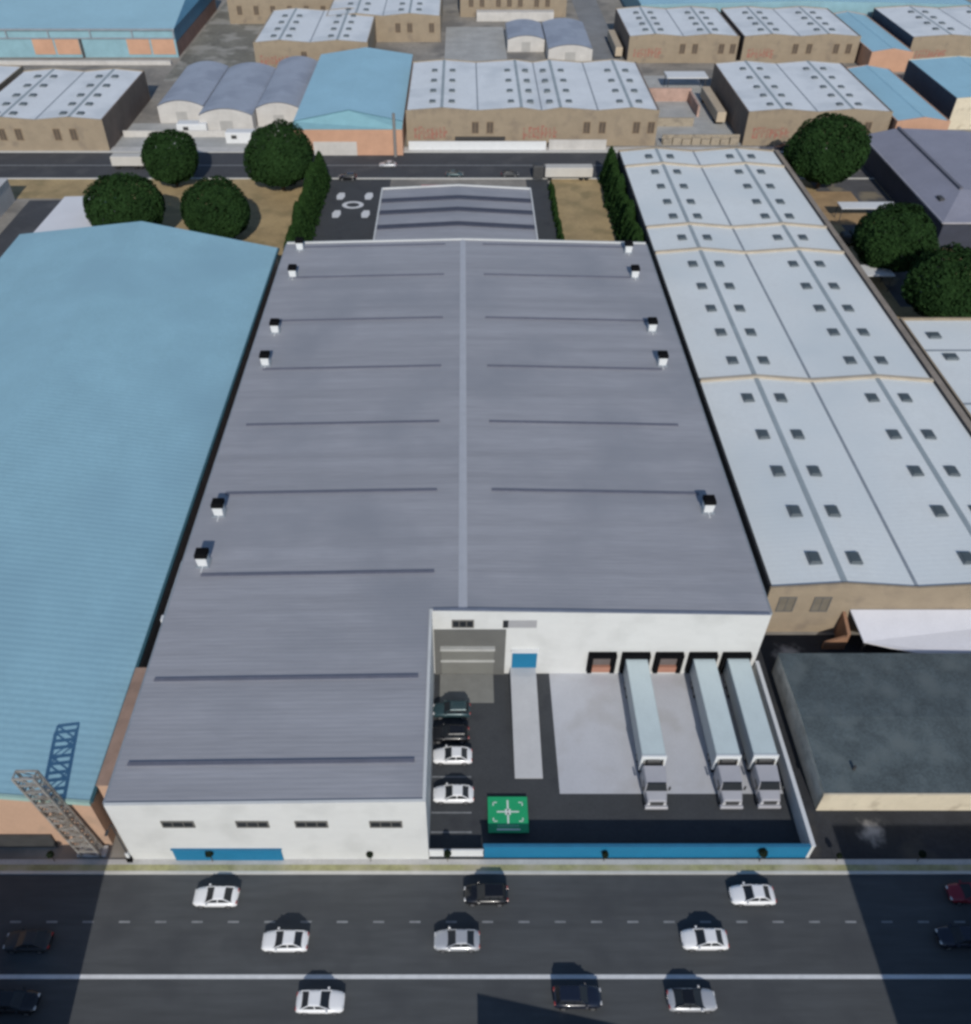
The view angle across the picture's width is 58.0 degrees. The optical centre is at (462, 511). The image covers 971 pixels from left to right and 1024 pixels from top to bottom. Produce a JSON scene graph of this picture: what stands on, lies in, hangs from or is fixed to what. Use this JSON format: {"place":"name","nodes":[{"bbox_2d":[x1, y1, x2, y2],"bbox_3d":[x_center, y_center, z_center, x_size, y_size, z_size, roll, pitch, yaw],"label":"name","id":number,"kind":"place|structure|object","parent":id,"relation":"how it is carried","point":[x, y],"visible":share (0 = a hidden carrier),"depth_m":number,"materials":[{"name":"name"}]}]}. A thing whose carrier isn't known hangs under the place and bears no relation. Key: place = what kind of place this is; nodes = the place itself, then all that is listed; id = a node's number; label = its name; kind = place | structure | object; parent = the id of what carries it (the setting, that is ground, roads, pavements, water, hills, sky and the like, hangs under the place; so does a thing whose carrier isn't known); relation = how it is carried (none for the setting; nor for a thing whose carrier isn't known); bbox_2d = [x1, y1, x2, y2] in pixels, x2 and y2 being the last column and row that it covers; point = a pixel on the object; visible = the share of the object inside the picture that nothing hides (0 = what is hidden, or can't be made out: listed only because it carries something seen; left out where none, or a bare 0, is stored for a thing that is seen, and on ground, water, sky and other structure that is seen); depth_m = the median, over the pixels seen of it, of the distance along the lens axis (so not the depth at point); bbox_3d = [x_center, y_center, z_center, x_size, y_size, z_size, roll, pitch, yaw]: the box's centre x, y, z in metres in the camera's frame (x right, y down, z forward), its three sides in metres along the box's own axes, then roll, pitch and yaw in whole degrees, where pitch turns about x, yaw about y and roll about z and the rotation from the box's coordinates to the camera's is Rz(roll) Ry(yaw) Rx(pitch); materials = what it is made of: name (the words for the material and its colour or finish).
{"place":"outdoors","nodes":[
{"label":"outdoors","id":0,"kind":"place"},
{"bbox_2d":[0,200,60,256],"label":"driveway","id":1,"kind":"structure","parent":0,"point":[31,216],"depth_m":195.90,"materials":[{"name":"asphalt"}]},
{"bbox_2d":[8,179,95,198],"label":"dry grass","id":2,"kind":"structure","parent":0,"point":[41,188],"depth_m":209.27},
{"bbox_2d":[0,60,171,64],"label":"boundary wall","id":3,"kind":"structure","parent":0,"point":[85,62],"depth_m":279.84,"materials":[{"name":"paint"}]},
{"bbox_2d":[96,668,146,796],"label":"party wall","id":4,"kind":"structure","parent":0,"point":[106,771],"depth_m":87.24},
{"bbox_2d":[157,61,228,122],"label":"vaulted shed","id":5,"kind":"structure","parent":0,"point":[197,82],"depth_m":244.27,"materials":[{"name":"paint"}]},
{"bbox_2d":[96,179,303,264],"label":"dry grass","id":6,"kind":"structure","parent":0,"point":[271,212],"depth_m":200.57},
{"bbox_2d":[33,196,118,232],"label":"white roof hall","id":7,"kind":"structure","parent":6,"relation":"on","point":[67,213],"depth_m":183.20,"materials":[{"name":"paint"}]},
{"bbox_2d":[82,172,165,225],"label":"round tree","id":8,"kind":"object","parent":6,"relation":"on","point":[127,197],"visible":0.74,"depth_m":177.03,"materials":[{"name":"green plant"}]},
{"bbox_2d":[140,129,198,186],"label":"round tree","id":9,"kind":"object","parent":6,"relation":"on","point":[176,163],"visible":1,"depth_m":201.18,"materials":[{"name":"green plant"}]},
{"bbox_2d":[180,175,250,238],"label":"round tree","id":10,"kind":"object","parent":6,"relation":"on","point":[223,215],"visible":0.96,"depth_m":177.81,"materials":[{"name":"green plant"}]},
{"bbox_2d":[243,119,313,190],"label":"round tree","id":11,"kind":"object","parent":6,"relation":"on","point":[277,158],"visible":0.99,"depth_m":197.90,"materials":[{"name":"green plant"}]},
{"bbox_2d":[256,56,317,125],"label":"vaulted shed","id":12,"kind":"structure","parent":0,"point":[289,81],"depth_m":244.30,"materials":[{"name":"paint"}]},
{"bbox_2d":[0,153,872,177],"bbox_3d":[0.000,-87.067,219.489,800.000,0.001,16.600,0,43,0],"label":"back road","id":13,"kind":"structure","parent":0,"point":[240,172],"depth_m":219.75,"materials":[{"name":"asphalt"}]},
{"bbox_2d":[110,153,144,168],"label":"parked trailer","id":14,"kind":"object","parent":13,"relation":"on","point":[118,160],"visible":0.84,"depth_m":216.22,"materials":[{"name":"white metal"}]},
{"bbox_2d":[0,165,602,165],"bbox_3d":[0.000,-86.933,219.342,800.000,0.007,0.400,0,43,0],"label":"back lane marking","id":15,"kind":"object","parent":13,"relation":"on","point":[326,165],"visible":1,"depth_m":219.26,"materials":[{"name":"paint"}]},
{"bbox_2d":[533,163,592,180],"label":"parked trailer","id":16,"kind":"object","parent":13,"relation":"on","point":[581,171],"visible":0.99,"depth_m":210.89,"materials":[{"name":"white metal"}]},
{"bbox_2d":[110,147,826,150],"bbox_3d":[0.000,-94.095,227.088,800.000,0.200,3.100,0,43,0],"label":"back pavement","id":17,"kind":"structure","parent":0,"point":[242,148],"depth_m":226.86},
{"bbox_2d":[0,874,970,1023],"bbox_3d":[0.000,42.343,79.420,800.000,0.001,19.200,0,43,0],"label":"road","id":18,"kind":"structure","parent":0,"point":[541,942],"depth_m":81.32,"materials":[{"name":"asphalt"}]},
{"bbox_2d":[0,987,40,1015],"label":"car","id":19,"kind":"object","parent":18,"relation":"on","point":[24,1002],"visible":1,"depth_m":76.87,"materials":[{"name":"black paint"}]},
{"bbox_2d":[3,927,53,953],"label":"car","id":20,"kind":"object","parent":18,"relation":"on","point":[36,941],"visible":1,"depth_m":80.80,"materials":[{"name":"grey paint"}]},
{"bbox_2d":[193,883,239,908],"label":"car","id":21,"kind":"object","parent":18,"relation":"on","point":[218,896],"visible":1,"depth_m":83.81,"materials":[{"name":"white paint"}]},
{"bbox_2d":[261,927,308,953],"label":"car","id":22,"kind":"object","parent":18,"relation":"on","point":[295,941],"visible":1,"depth_m":80.79,"materials":[{"name":"white paint"}]},
{"bbox_2d":[295,987,344,1014],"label":"car","id":23,"kind":"object","parent":18,"relation":"on","point":[331,1002],"visible":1,"depth_m":77.00,"materials":[{"name":"white paint"}]},
{"bbox_2d":[434,926,479,952],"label":"car","id":24,"kind":"object","parent":18,"relation":"on","point":[467,940],"visible":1,"depth_m":80.85,"materials":[{"name":"silver metal"}]},
{"bbox_2d":[0,921,970,978],"bbox_3d":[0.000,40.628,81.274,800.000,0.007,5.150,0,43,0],"label":"lane markings","id":25,"kind":"object","parent":18,"relation":"on","point":[485,976],"visible":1,"depth_m":79.53,"materials":[{"name":"paint"}]},
{"bbox_2d":[464,881,507,906],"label":"car","id":26,"kind":"object","parent":18,"relation":"on","point":[485,894],"visible":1,"depth_m":83.75,"materials":[{"name":"black paint"}]},
{"bbox_2d":[553,982,601,1010],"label":"car","id":27,"kind":"object","parent":18,"relation":"on","point":[565,997],"visible":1,"depth_m":77.08,"materials":[{"name":"black paint"}]},
{"bbox_2d":[666,985,716,1013],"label":"car","id":28,"kind":"object","parent":18,"relation":"on","point":[681,1000],"visible":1,"depth_m":77.11,"materials":[{"name":"silver metal"}]},
{"bbox_2d":[680,925,728,951],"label":"car","id":29,"kind":"object","parent":18,"relation":"on","point":[703,939],"visible":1,"depth_m":80.91,"materials":[{"name":"white paint"}]},
{"bbox_2d":[729,882,776,906],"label":"car","id":30,"kind":"object","parent":18,"relation":"on","point":[749,894],"visible":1,"depth_m":83.93,"materials":[{"name":"white paint"}]},
{"bbox_2d":[934,923,970,949],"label":"car","id":31,"kind":"object","parent":18,"relation":"on","point":[949,937],"visible":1,"depth_m":80.94,"materials":[{"name":"black paint"}]},
{"bbox_2d":[945,880,970,904],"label":"car","id":32,"kind":"object","parent":18,"relation":"on","point":[958,893],"visible":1,"depth_m":84.24,"materials":[{"name":"red paint"}]},
{"bbox_2d":[0,0,970,858],"bbox_3d":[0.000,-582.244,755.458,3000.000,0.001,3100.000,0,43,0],"label":"ground","id":33,"kind":"structure","parent":0,"point":[158,86],"depth_m":276.86,"materials":[{"name":"concrete"}]},
{"bbox_2d":[0,178,14,216],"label":"white roof hall","id":34,"kind":"structure","parent":33,"relation":"on","point":[7,199],"depth_m":199.26,"materials":[{"name":"paint"}]},
{"bbox_2d":[0,65,23,90],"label":"brick hall","id":35,"kind":"structure","parent":33,"relation":"on","point":[9,74],"depth_m":251.12,"materials":[{"name":"brick"}]},
{"bbox_2d":[11,770,108,857],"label":"lattice tower","id":36,"kind":"structure","parent":33,"relation":"on","point":[83,848],"depth_m":82.61,"materials":[{"name":"metal"}]},
{"bbox_2d":[0,68,150,150],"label":"brick hall","id":37,"kind":"structure","parent":33,"relation":"on","point":[53,109],"depth_m":229.38,"materials":[{"name":"brown brick"}]},
{"bbox_2d":[0,0,216,57],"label":"blue roof hall","id":38,"kind":"structure","parent":33,"relation":"on","point":[100,28],"depth_m":285.52,"materials":[{"name":"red metal"}]},
{"bbox_2d":[0,221,279,846],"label":"blue roof hall","id":39,"kind":"structure","parent":33,"relation":"on","point":[125,349],"depth_m":117.50,"materials":[{"name":"metal"}]},
{"bbox_2d":[115,123,276,146],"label":"forecourt","id":40,"kind":"structure","parent":33,"relation":"on","point":[199,141],"depth_m":232.31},
{"bbox_2d":[123,130,278,136],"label":"boundary wall","id":41,"kind":"structure","parent":40,"relation":"on","point":[192,133],"depth_m":233.04,"materials":[{"name":"paint"}]},
{"bbox_2d":[198,62,275,129],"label":"vaulted shed","id":42,"kind":"structure","parent":40,"relation":"on","point":[240,87],"depth_m":239.97,"materials":[{"name":"paint"}]},
{"bbox_2d":[163,1,263,80],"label":"alley","id":43,"kind":"structure","parent":33,"relation":"on","point":[221,39],"depth_m":296.24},
{"bbox_2d":[227,0,332,23],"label":"brick hall","id":44,"kind":"structure","parent":33,"relation":"on","point":[250,11],"depth_m":312.60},
{"bbox_2d":[253,7,376,67],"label":"brick hall","id":45,"kind":"structure","parent":33,"relation":"on","point":[315,34],"depth_m":277.67,"materials":[{"name":"brown brick"}]},
{"bbox_2d":[312,179,390,240],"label":"car park","id":46,"kind":"structure","parent":33,"relation":"on","point":[348,224],"depth_m":199.38,"materials":[{"name":"asphalt"}]},
{"bbox_2d":[292,47,412,154],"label":"blue roof hall","id":47,"kind":"structure","parent":33,"relation":"on","point":[353,100],"depth_m":231.23,"materials":[{"name":"paint"}]},
{"bbox_2d":[326,0,442,41],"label":"brick hall","id":48,"kind":"structure","parent":33,"relation":"on","point":[408,20],"depth_m":297.75,"materials":[{"name":"brown brick"}]},
{"bbox_2d":[0,151,783,152],"bbox_3d":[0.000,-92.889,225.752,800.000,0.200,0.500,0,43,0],"label":"back kerb","id":49,"kind":"structure","parent":33,"relation":"on","point":[243,151],"depth_m":225.79,"materials":[{"name":"concrete"}]},
{"bbox_2d":[103,184,772,859],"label":"warehouse","id":50,"kind":"structure","parent":33,"relation":"on","point":[467,448],"depth_m":106.00,"materials":[{"name":"grey metal"}]},
{"bbox_2d":[170,848,283,859],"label":"street door","id":51,"kind":"structure","parent":50,"relation":"in","point":[179,853],"depth_m":86.38,"materials":[{"name":"blue paint"}]},
{"bbox_2d":[511,649,538,667],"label":"blue door","id":52,"kind":"structure","parent":50,"relation":"in","point":[521,658],"depth_m":102.22,"materials":[{"name":"paint"}]},
{"bbox_2d":[8,178,873,178],"bbox_3d":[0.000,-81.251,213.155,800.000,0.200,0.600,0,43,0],"label":"back kerb","id":53,"kind":"structure","parent":33,"relation":"on","point":[376,178],"depth_m":212.95,"materials":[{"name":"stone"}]},
{"bbox_2d":[444,27,506,60],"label":"rubble yard","id":54,"kind":"structure","parent":33,"relation":"on","point":[475,43],"depth_m":297.11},
{"bbox_2d":[409,141,545,149],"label":"boundary wall","id":55,"kind":"structure","parent":33,"relation":"on","point":[477,145],"depth_m":225.94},
{"bbox_2d":[0,871,970,873],"bbox_3d":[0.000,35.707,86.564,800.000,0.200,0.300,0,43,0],"label":"kerb","id":56,"kind":"structure","parent":33,"relation":"on","point":[485,872],"depth_m":86.48,"materials":[{"name":"concrete"}]},
{"bbox_2d":[460,0,566,16],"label":"brick hall","id":57,"kind":"structure","parent":33,"relation":"on","point":[469,8],"depth_m":320.63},
{"bbox_2d":[476,10,553,20],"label":"canopy block","id":58,"kind":"structure","parent":33,"relation":"on","point":[510,15],"depth_m":317.71,"materials":[{"name":"paint"}]},
{"bbox_2d":[505,19,544,51],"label":"gabled shed","id":59,"kind":"structure","parent":33,"relation":"on","point":[519,28],"depth_m":290.40,"materials":[{"name":"paint"}]},
{"bbox_2d":[406,59,659,145],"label":"brick hall","id":60,"kind":"structure","parent":33,"relation":"on","point":[612,102],"depth_m":228.21,"materials":[{"name":"brown brick"}]},
{"bbox_2d":[542,18,592,60],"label":"gabled shed","id":61,"kind":"structure","parent":33,"relation":"on","point":[563,32],"depth_m":284.30,"materials":[{"name":"paint"}]},
{"bbox_2d":[548,139,606,149],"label":"boundary wall","id":62,"kind":"structure","parent":33,"relation":"on","point":[577,144],"depth_m":225.77,"materials":[{"name":"paint"}]},
{"bbox_2d":[614,6,739,62],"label":"brick hall","id":63,"kind":"structure","parent":33,"relation":"on","point":[684,34],"depth_m":280.94,"materials":[{"name":"brown brick"}]},
{"bbox_2d":[643,76,739,144],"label":"court","id":64,"kind":"object","parent":33,"relation":"on","point":[704,123],"visible":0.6,"depth_m":247.63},
{"bbox_2d":[649,88,699,116],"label":"court wall","id":65,"kind":"structure","parent":64,"relation":"on","point":[672,94],"depth_m":252.65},
{"bbox_2d":[664,71,708,87],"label":"pale canopy","id":66,"kind":"object","parent":64,"relation":"on","point":[701,75],"visible":0.86,"depth_m":260.53,"materials":[{"name":"metal"}]},
{"bbox_2d":[661,134,739,144],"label":"court front wall","id":67,"kind":"structure","parent":64,"relation":"on","point":[701,139],"depth_m":228.59,"materials":[{"name":"concrete"}]},
{"bbox_2d":[700,86,725,122],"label":"parked trailer","id":68,"kind":"object","parent":64,"relation":"on","point":[714,106],"visible":1,"depth_m":243.48,"materials":[{"name":"beige metal"}]},
{"bbox_2d":[752,661,815,857],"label":"side wall","id":69,"kind":"structure","parent":33,"relation":"on","point":[796,803],"depth_m":93.16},
{"bbox_2d":[720,6,860,62],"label":"brick hall","id":70,"kind":"structure","parent":33,"relation":"on","point":[792,33],"depth_m":280.74,"materials":[{"name":"brown brick"}]},
{"bbox_2d":[622,0,970,17],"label":"blue roof hall","id":71,"kind":"structure","parent":33,"relation":"on","point":[866,7],"depth_m":304.88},
{"bbox_2d":[710,60,892,144],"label":"brick hall","id":72,"kind":"structure","parent":33,"relation":"on","point":[769,103],"depth_m":233.15,"materials":[{"name":"brown brick"}]},
{"bbox_2d":[809,192,874,224],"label":"dry strip","id":73,"kind":"object","parent":33,"relation":"on","point":[827,203],"visible":0.4,"depth_m":200.52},
{"bbox_2d":[753,635,970,858],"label":"vacant lot","id":74,"kind":"structure","parent":33,"relation":"on","point":[939,834],"depth_m":90.24,"materials":[{"name":"asphalt"}]},
{"bbox_2d":[755,635,839,666],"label":"gravel patch","id":75,"kind":"object","parent":74,"relation":"on","point":[814,642],"visible":0.4,"depth_m":107.94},
{"bbox_2d":[760,638,814,664],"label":"dust patch","id":76,"kind":"object","parent":75,"relation":"on","point":[770,650],"visible":0.6,"depth_m":107.13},
{"bbox_2d":[772,653,970,809],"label":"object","id":77,"kind":"structure","parent":74,"relation":"on","point":[880,731],"depth_m":94.52,"materials":[{"name":"concrete"}]},
{"bbox_2d":[847,811,897,854],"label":"dust patch","id":78,"kind":"object","parent":74,"relation":"on","point":[872,832],"visible":1,"depth_m":89.67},
{"bbox_2d":[821,610,970,652],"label":"lean to shelter","id":79,"kind":"object","parent":74,"relation":"on","point":[929,631],"visible":0.82,"depth_m":105.07,"materials":[{"name":"metal"}]},
{"bbox_2d":[772,149,970,430],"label":"boundary wall","id":80,"kind":"structure","parent":33,"relation":"on","point":[946,391],"depth_m":154.25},
{"bbox_2d":[834,11,913,71],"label":"blue roof shed","id":81,"kind":"structure","parent":33,"relation":"on","point":[879,46],"depth_m":277.06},
{"bbox_2d":[800,179,970,318],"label":"dry grass","id":82,"kind":"structure","parent":33,"relation":"on","point":[893,304],"depth_m":173.12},
{"bbox_2d":[783,112,871,188],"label":"round tree","id":83,"kind":"object","parent":82,"relation":"on","point":[808,156],"visible":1,"depth_m":197.62,"materials":[{"name":"green plant"}]},
{"bbox_2d":[851,201,939,272],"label":"round tree","id":84,"kind":"object","parent":82,"relation":"on","point":[885,240],"visible":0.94,"depth_m":167.63,"materials":[{"name":"green plant"}]},
{"bbox_2d":[863,126,970,247],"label":"hip roof house","id":85,"kind":"structure","parent":82,"relation":"on","point":[929,170],"depth_m":199.69,"materials":[{"name":"metal"}]},
{"bbox_2d":[900,242,970,316],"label":"round tree","id":86,"kind":"object","parent":82,"relation":"on","point":[949,295],"visible":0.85,"depth_m":153.40,"materials":[{"name":"green plant"}]},
{"bbox_2d":[811,166,964,306],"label":"dark yard","id":87,"kind":"structure","parent":33,"relation":"on","point":[865,190],"depth_m":206.69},
{"bbox_2d":[848,65,950,129],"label":"blue roof shed","id":88,"kind":"structure","parent":33,"relation":"on","point":[906,103],"depth_m":233.77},
{"bbox_2d":[871,5,970,58],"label":"brick hall","id":89,"kind":"structure","parent":33,"relation":"on","point":[925,32],"depth_m":284.12,"materials":[{"name":"brown brick"}]},
{"bbox_2d":[899,317,970,420],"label":"white roof hall","id":90,"kind":"structure","parent":33,"relation":"on","point":[943,344],"depth_m":145.06,"materials":[{"name":"beige metal"}]},
{"bbox_2d":[902,56,970,128],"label":"blue roof shed","id":91,"kind":"structure","parent":33,"relation":"on","point":[930,80],"depth_m":245.02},
{"bbox_2d":[0,865,970,870],"bbox_3d":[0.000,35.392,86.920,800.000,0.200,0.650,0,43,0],"label":"verge","id":92,"kind":"structure","parent":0,"point":[485,867],"depth_m":86.83,"materials":[{"name":"green plant"}]},
{"bbox_2d":[0,859,970,864],"bbox_3d":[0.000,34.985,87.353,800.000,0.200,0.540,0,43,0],"label":"pavement","id":93,"kind":"structure","parent":0,"point":[504,862],"depth_m":87.24,"materials":[{"name":"concrete"}]},
{"bbox_2d":[526,179,557,239],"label":"side path","id":94,"kind":"structure","parent":0,"point":[545,222],"depth_m":200.16,"materials":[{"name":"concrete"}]},
{"bbox_2d":[551,179,615,240],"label":"dry grass","id":95,"kind":"structure","parent":0,"point":[583,212],"depth_m":199.78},
{"bbox_2d":[572,0,622,59],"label":"alley","id":96,"kind":"structure","parent":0,"point":[590,15],"depth_m":312.72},
{"bbox_2d":[429,673,804,858],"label":"yard floor","id":97,"kind":"structure","parent":0,"point":[555,816],"depth_m":91.45,"materials":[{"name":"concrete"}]},
{"bbox_2d":[432,723,468,743],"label":"car","id":98,"kind":"object","parent":97,"relation":"on","point":[444,732],"visible":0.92,"depth_m":96.87,"materials":[{"name":"black paint"}]},
{"bbox_2d":[433,699,469,719],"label":"car","id":99,"kind":"object","parent":97,"relation":"on","point":[452,709],"visible":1,"depth_m":99.20,"materials":[{"name":"teal paint"}]},
{"bbox_2d":[433,745,471,765],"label":"car","id":100,"kind":"object","parent":97,"relation":"on","point":[462,755],"visible":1,"depth_m":95.05,"materials":[{"name":"white paint"}]},
{"bbox_2d":[433,783,473,804],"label":"car","id":101,"kind":"object","parent":97,"relation":"on","point":[452,793],"visible":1,"depth_m":91.69,"materials":[{"name":"white paint"}]},
{"bbox_2d":[488,797,528,832],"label":"sign board","id":102,"kind":"object","parent":97,"relation":"on","point":[507,814],"visible":1,"depth_m":90.63,"materials":[{"name":"green paint"}]},
{"bbox_2d":[483,844,810,857],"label":"yard wall","id":103,"kind":"structure","parent":97,"relation":"on","point":[640,850],"depth_m":86.67,"materials":[{"name":"blue paint"}]},
{"bbox_2d":[549,673,782,793],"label":"loading pad","id":104,"kind":"object","parent":97,"relation":"on","point":[595,744],"visible":0.6,"depth_m":98.00,"materials":[{"name":"concrete"}]},
{"bbox_2d":[623,659,670,809],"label":"semi truck","id":105,"kind":"object","parent":104,"relation":"on","point":[651,756],"visible":1,"depth_m":94.34,"materials":[{"name":"metal"}]},
{"bbox_2d":[690,659,746,808],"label":"semi truck","id":106,"kind":"object","parent":104,"relation":"on","point":[724,756],"visible":1,"depth_m":94.53,"materials":[{"name":"grey paint"}]},
{"bbox_2d":[723,659,784,808],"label":"semi truck","id":107,"kind":"object","parent":104,"relation":"on","point":[760,756],"visible":1,"depth_m":94.70,"materials":[{"name":"grey paint"}]},
{"bbox_2d":[617,147,970,631],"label":"white roof warehouse","id":108,"kind":"structure","parent":0,"point":[840,431],"depth_m":131.70,"materials":[{"name":"metal"}]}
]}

